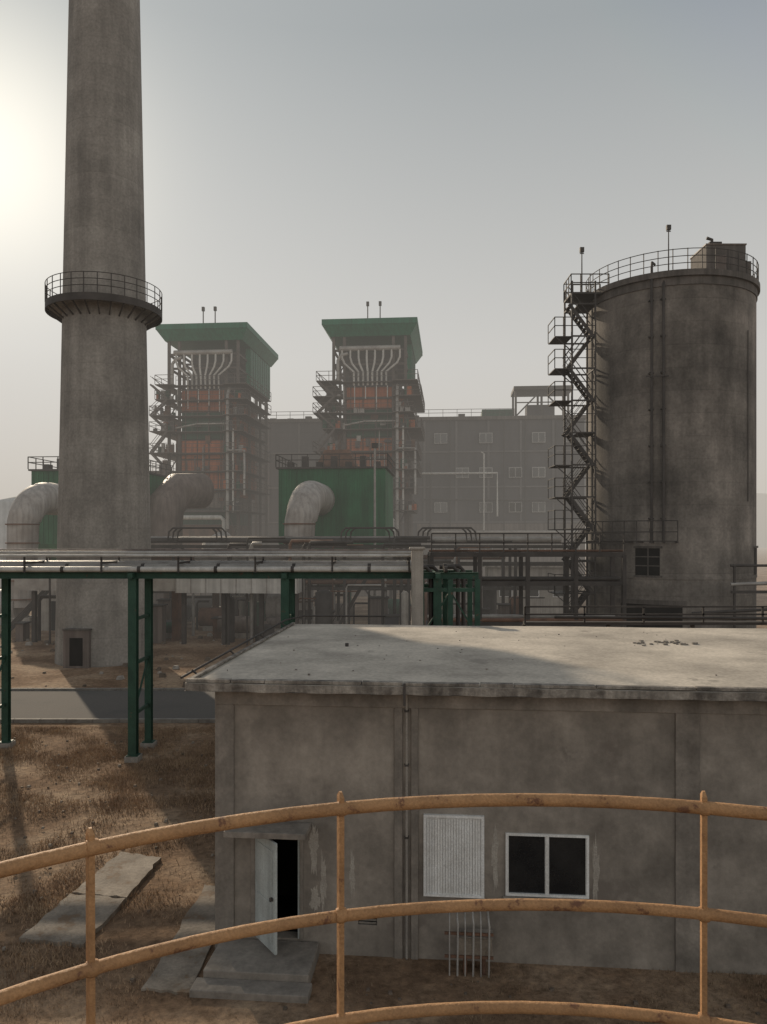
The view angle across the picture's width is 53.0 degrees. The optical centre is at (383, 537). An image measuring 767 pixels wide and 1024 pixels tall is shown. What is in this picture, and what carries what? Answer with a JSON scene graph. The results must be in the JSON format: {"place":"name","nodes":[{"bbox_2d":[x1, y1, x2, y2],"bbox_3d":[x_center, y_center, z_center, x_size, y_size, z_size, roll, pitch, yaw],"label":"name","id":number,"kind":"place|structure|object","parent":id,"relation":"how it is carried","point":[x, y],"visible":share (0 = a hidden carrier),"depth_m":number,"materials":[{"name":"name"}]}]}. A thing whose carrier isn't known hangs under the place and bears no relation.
{"place":"outdoors","nodes":[
{"label":"outdoors","id":0,"kind":"place"},
{"bbox_2d":[0,691,214,718],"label":"road","id":1,"kind":"structure","parent":0,"point":[101,704],"depth_m":32.09,"materials":[{"name":"grey asphalt"}]},
{"bbox_2d":[19,852,214,994],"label":"concrete path","id":2,"kind":"structure","parent":0,"point":[121,874],"depth_m":14.09,"materials":[{"name":"grey concrete"}]},
{"bbox_2d":[0,725,236,1023],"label":"dry grass","id":3,"kind":"structure","parent":0,"point":[69,761],"depth_m":20.50,"materials":[{"name":"brown plant"}]},
{"bbox_2d":[180,615,385,678],"bbox_3d":[-2.689,2.295,17.555,2.263,0.234,9.274,0,0,22],"label":"side cable pipe","id":4,"kind":"object","parent":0,"point":[208,662],"visible":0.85,"depth_m":18.14,"materials":[{"name":"metal"}]},
{"bbox_2d":[0,547,766,1023],"bbox_3d":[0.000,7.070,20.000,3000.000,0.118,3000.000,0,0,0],"label":"ground","id":5,"kind":"structure","parent":0,"point":[412,981],"depth_m":13.37,"materials":[{"name":"brown soil"}]},
{"bbox_2d":[0,496,48,586],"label":"water tank","id":6,"kind":"object","parent":5,"relation":"on","point":[5,504],"visible":0.23,"depth_m":107.83,"materials":[{"name":"metal"}]},
{"bbox_2d":[0,482,57,625],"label":"flue duct","id":7,"kind":"object","parent":5,"relation":"on","point":[32,506],"visible":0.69,"depth_m":61.49,"materials":[{"name":"metal"}]},
{"bbox_2d":[39,590,55,630],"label":"pump house","id":8,"kind":"structure","parent":5,"relation":"on","point":[44,614],"depth_m":57.94,"materials":[{"name":"grey concrete"}]},
{"bbox_2d":[28,456,170,606],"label":"bag filter house","id":9,"kind":"structure","parent":5,"relation":"on","point":[48,525],"depth_m":69.39,"materials":[{"name":"metal"}]},
{"bbox_2d":[45,0,161,667],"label":"concrete chimney","id":10,"kind":"object","parent":5,"relation":"on","point":[103,312],"visible":0.95,"depth_m":42.24,"materials":[{"name":"concrete"}]},
{"bbox_2d":[0,688,214,722],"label":"road kerb","id":11,"kind":"structure","parent":5,"relation":"on","point":[108,720],"depth_m":29.10,"materials":[{"name":"concrete"}]},
{"bbox_2d":[14,579,301,644],"bbox_3d":[-14.899,4.775,50.838,19.060,4.650,1.700,0,0,5],"label":"flue gallery","id":12,"kind":"object","parent":5,"relation":"on","point":[224,587],"visible":0.47,"depth_m":50.06,"materials":[{"name":"grey metal"}]},
{"bbox_2d":[176,380,254,594],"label":"furnace casing","id":13,"kind":"object","parent":5,"relation":"on","point":[212,463],"visible":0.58,"depth_m":93.91,"materials":[{"name":"metal"}]},
{"bbox_2d":[149,373,270,513],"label":"platforms and stairs","id":14,"kind":"object","parent":13,"relation":"on","point":[251,390],"visible":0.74,"depth_m":92.82,"materials":[{"name":"metal"}]},
{"bbox_2d":[153,390,247,510],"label":"valves and cabinets","id":15,"kind":"object","parent":14,"relation":"on","point":[231,411],"visible":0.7,"depth_m":92.71,"materials":[{"name":"metal"}]},
{"bbox_2d":[171,349,245,531],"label":"header pipes","id":16,"kind":"object","parent":14,"relation":"on","point":[215,352],"visible":0.93,"depth_m":92.77,"materials":[{"name":"metal"}]},
{"bbox_2d":[167,340,267,560],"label":"steel frame","id":17,"kind":"object","parent":5,"relation":"on","point":[238,363],"visible":0.34,"depth_m":94.47,"materials":[{"name":"metal"}]},
{"bbox_2d":[155,322,277,399],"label":"roof canopy","id":18,"kind":"object","parent":17,"relation":"on","point":[258,353],"visible":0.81,"depth_m":95.84,"materials":[{"name":"green metal"}]},
{"bbox_2d":[0,547,479,762],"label":"pipe rack","id":19,"kind":"object","parent":5,"relation":"on","point":[437,587],"visible":0.81,"depth_m":24.29,"materials":[{"name":"green metal"}]},
{"bbox_2d":[189,939,318,1003],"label":"door steps","id":20,"kind":"structure","parent":5,"relation":"on","point":[249,969],"depth_m":12.06,"materials":[{"name":"grey concrete"}]},
{"bbox_2d":[272,839,297,931],"bbox_3d":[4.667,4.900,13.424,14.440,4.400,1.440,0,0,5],"label":"doorway","id":21,"kind":"structure","parent":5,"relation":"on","point":[287,878],"depth_m":14.61,"materials":[{"name":"black"}]},
{"bbox_2d":[248,481,334,625],"bbox_3d":[-7.522,1.202,63.246,5.917,11.797,8.417,0,0,5],"label":"flue duct","id":22,"kind":"object","parent":5,"relation":"on","point":[309,502],"visible":0.6,"depth_m":59.55,"materials":[{"name":"metal"}]},
{"bbox_2d":[0,473,626,644],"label":"equipment yard","id":23,"kind":"structure","parent":5,"relation":"on","point":[173,497],"depth_m":55.12,"materials":[{"name":"metal"}]},
{"bbox_2d":[275,449,395,598],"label":"bag filter house","id":24,"kind":"structure","parent":5,"relation":"on","point":[345,478],"depth_m":67.04,"materials":[{"name":"metal"}]},
{"bbox_2d":[338,377,403,595],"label":"furnace casing","id":25,"kind":"object","parent":5,"relation":"on","point":[385,405],"visible":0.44,"depth_m":91.74,"materials":[{"name":"metal"}]},
{"bbox_2d":[313,369,424,513],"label":"platforms and stairs","id":26,"kind":"object","parent":25,"relation":"attached to","point":[416,401],"visible":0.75,"depth_m":90.76,"materials":[{"name":"metal"}]},
{"bbox_2d":[321,385,415,509],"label":"valves and cabinets","id":27,"kind":"object","parent":26,"relation":"on","point":[409,423],"visible":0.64,"depth_m":90.37,"materials":[{"name":"metal"}]},
{"bbox_2d":[336,345,415,531],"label":"header pipes","id":28,"kind":"object","parent":26,"relation":"on","point":[374,348],"visible":0.82,"depth_m":90.73,"materials":[{"name":"metal"}]},
{"bbox_2d":[332,335,412,592],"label":"steel frame","id":29,"kind":"object","parent":5,"relation":"on","point":[408,521],"visible":0.36,"depth_m":91.73,"materials":[{"name":"metal"}]},
{"bbox_2d":[322,317,422,386],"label":"roof canopy","id":30,"kind":"object","parent":29,"relation":"on","point":[366,331],"visible":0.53,"depth_m":91.62,"materials":[{"name":"green metal"}]},
{"bbox_2d":[372,443,377,595],"bbox_3d":[-0.700,-0.300,62.000,0.500,14.600,0.300,0,0,0],"label":"lighting pole","id":31,"kind":"object","parent":5,"relation":"on","point":[374,445],"visible":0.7,"depth_m":61.92,"materials":[{"name":"metal"}]},
{"bbox_2d":[0,633,766,1014],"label":"rubble stones","id":32,"kind":"object","parent":5,"relation":"on","point":[160,673],"visible":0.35,"depth_m":21.88,"materials":[{"name":"stone"}]},
{"bbox_2d":[251,385,585,586],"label":"turbine hall","id":33,"kind":"structure","parent":5,"relation":"on","point":[488,471],"depth_m":111.21,"materials":[{"name":"concrete"}]},
{"bbox_2d":[434,432,579,549],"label":"windows","id":34,"kind":"structure","parent":33,"relation":"in","point":[537,437],"depth_m":110.69,"materials":[{"name":"grey glass"}]},
{"bbox_2d":[445,911,492,977],"bbox_3d":[1.386,6.582,12.519,0.780,1.036,0.456,0,0,5],"label":"conduit bundle","id":35,"kind":"object","parent":5,"relation":"on","point":[473,943],"visible":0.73,"depth_m":12.34,"materials":[{"name":"metal"}]},
{"bbox_2d":[215,692,766,972],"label":"pilasters and ring beam","id":36,"kind":"object","parent":5,"relation":"on","point":[687,825],"visible":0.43,"depth_m":12.77,"materials":[{"name":"concrete"}]},
{"bbox_2d":[234,705,766,974],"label":"walls","id":37,"kind":"structure","parent":5,"relation":"on","point":[288,756],"depth_m":12.67,"materials":[{"name":"paint"}]},
{"bbox_2d":[223,822,310,954],"bbox_3d":[-1.912,5.790,12.788,1.360,1.980,0.695,0,0,5],"label":"door","id":38,"kind":"structure","parent":37,"relation":"in","point":[265,879],"depth_m":12.69,"materials":[{"name":"grey metal"}]},
{"bbox_2d":[359,918,376,923],"bbox_3d":[-0.263,6.360,12.947,0.320,0.280,0.070,0,0,5],"label":"wall vent","id":39,"kind":"object","parent":37,"relation":"attached to","point":[370,921],"depth_m":12.91,"materials":[{"name":"metal"}]},
{"bbox_2d":[404,695,408,958],"bbox_3d":[0.386,4.800,12.795,0.070,4.400,0.080,0,0,5],"label":"downpipe","id":40,"kind":"object","parent":37,"relation":"attached to","point":[406,766],"visible":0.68,"depth_m":12.77,"materials":[{"name":"grey metal"}]},
{"bbox_2d":[424,814,483,898],"bbox_3d":[1.168,5.275,12.782,1.000,1.350,0.130,0,0,5],"label":"louvre window","id":41,"kind":"structure","parent":37,"relation":"attached to","point":[453,855],"depth_m":12.74,"materials":[{"name":"white paint"}]},
{"bbox_2d":[308,824,599,912],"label":"plaster patches","id":42,"kind":"object","parent":37,"relation":"attached to","point":[315,902],"visible":0.78,"depth_m":12.93,"materials":[{"name":"grey paint"}]},
{"bbox_2d":[185,624,766,700],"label":"roof slab","id":43,"kind":"structure","parent":37,"relation":"on","point":[733,657],"depth_m":14.80,"materials":[{"name":"grey concrete"}]},
{"bbox_2d":[186,622,766,705],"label":"roof details","id":44,"kind":"object","parent":43,"relation":"on","point":[194,678],"visible":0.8,"depth_m":12.40,"materials":[{"name":"grey concrete"}]},
{"bbox_2d":[503,832,591,899],"bbox_3d":[2.686,5.415,12.634,1.430,1.090,0.140,0,0,5],"label":"sliding window","id":45,"kind":"structure","parent":37,"relation":"attached to","point":[544,866],"depth_m":12.64,"materials":[{"name":"black glass"}]},
{"bbox_2d":[483,563,582,613],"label":"switchgear building","id":46,"kind":"structure","parent":5,"relation":"on","point":[550,599],"depth_m":69.58,"materials":[{"name":"grey concrete"}]},
{"bbox_2d":[548,273,609,626],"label":"silo stair tower","id":47,"kind":"structure","parent":5,"relation":"on","point":[580,300],"depth_m":44.77,"materials":[{"name":"metal"}]},
{"bbox_2d":[579,247,583,291],"bbox_3d":[11.600,-15.575,45.000,0.240,2.750,0.180,0,0,0],"label":"floodlight mast","id":48,"kind":"object","parent":47,"relation":"on","point":[581,250],"visible":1,"depth_m":44.97,"materials":[{"name":"metal"}]},
{"bbox_2d":[522,606,766,627],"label":"cable tray line","id":49,"kind":"object","parent":5,"relation":"on","point":[762,618],"visible":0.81,"depth_m":27.17,"materials":[{"name":"metal"}]},
{"bbox_2d":[585,237,766,627],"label":"concrete silo","id":50,"kind":"object","parent":5,"relation":"on","point":[676,427],"visible":0.82,"depth_m":42.25,"materials":[{"name":"concrete"}]},
{"bbox_2d":[666,225,670,269],"bbox_3d":[16.300,-16.075,44.000,0.240,3.550,0.180,0,0,0],"label":"floodlight mast","id":51,"kind":"object","parent":50,"relation":"on","point":[668,228],"visible":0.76,"depth_m":43.97,"materials":[{"name":"metal"}]},
{"bbox_2d":[0,790,766,1023],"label":"curved guard railing","id":52,"kind":"object","parent":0,"point":[91,968],"visible":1,"depth_m":2.42,"materials":[{"name":"paint"}]},
{"bbox_2d":[0,0,766,527],"label":"sky","id":53,"kind":"structure","parent":0,"point":[449,165],"materials":[{"name":"grey"}]},
{"bbox_2d":[260,963,766,1023],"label":"dry grass","id":54,"kind":"structure","parent":0,"point":[733,973],"depth_m":11.89,"materials":[{"name":"brown plant"}]},
{"bbox_2d":[585,493,766,547],"bbox_3d":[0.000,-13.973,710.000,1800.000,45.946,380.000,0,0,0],"label":"hills","id":55,"kind":"structure","parent":0,"point":[761,520],"depth_m":580.72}
]}

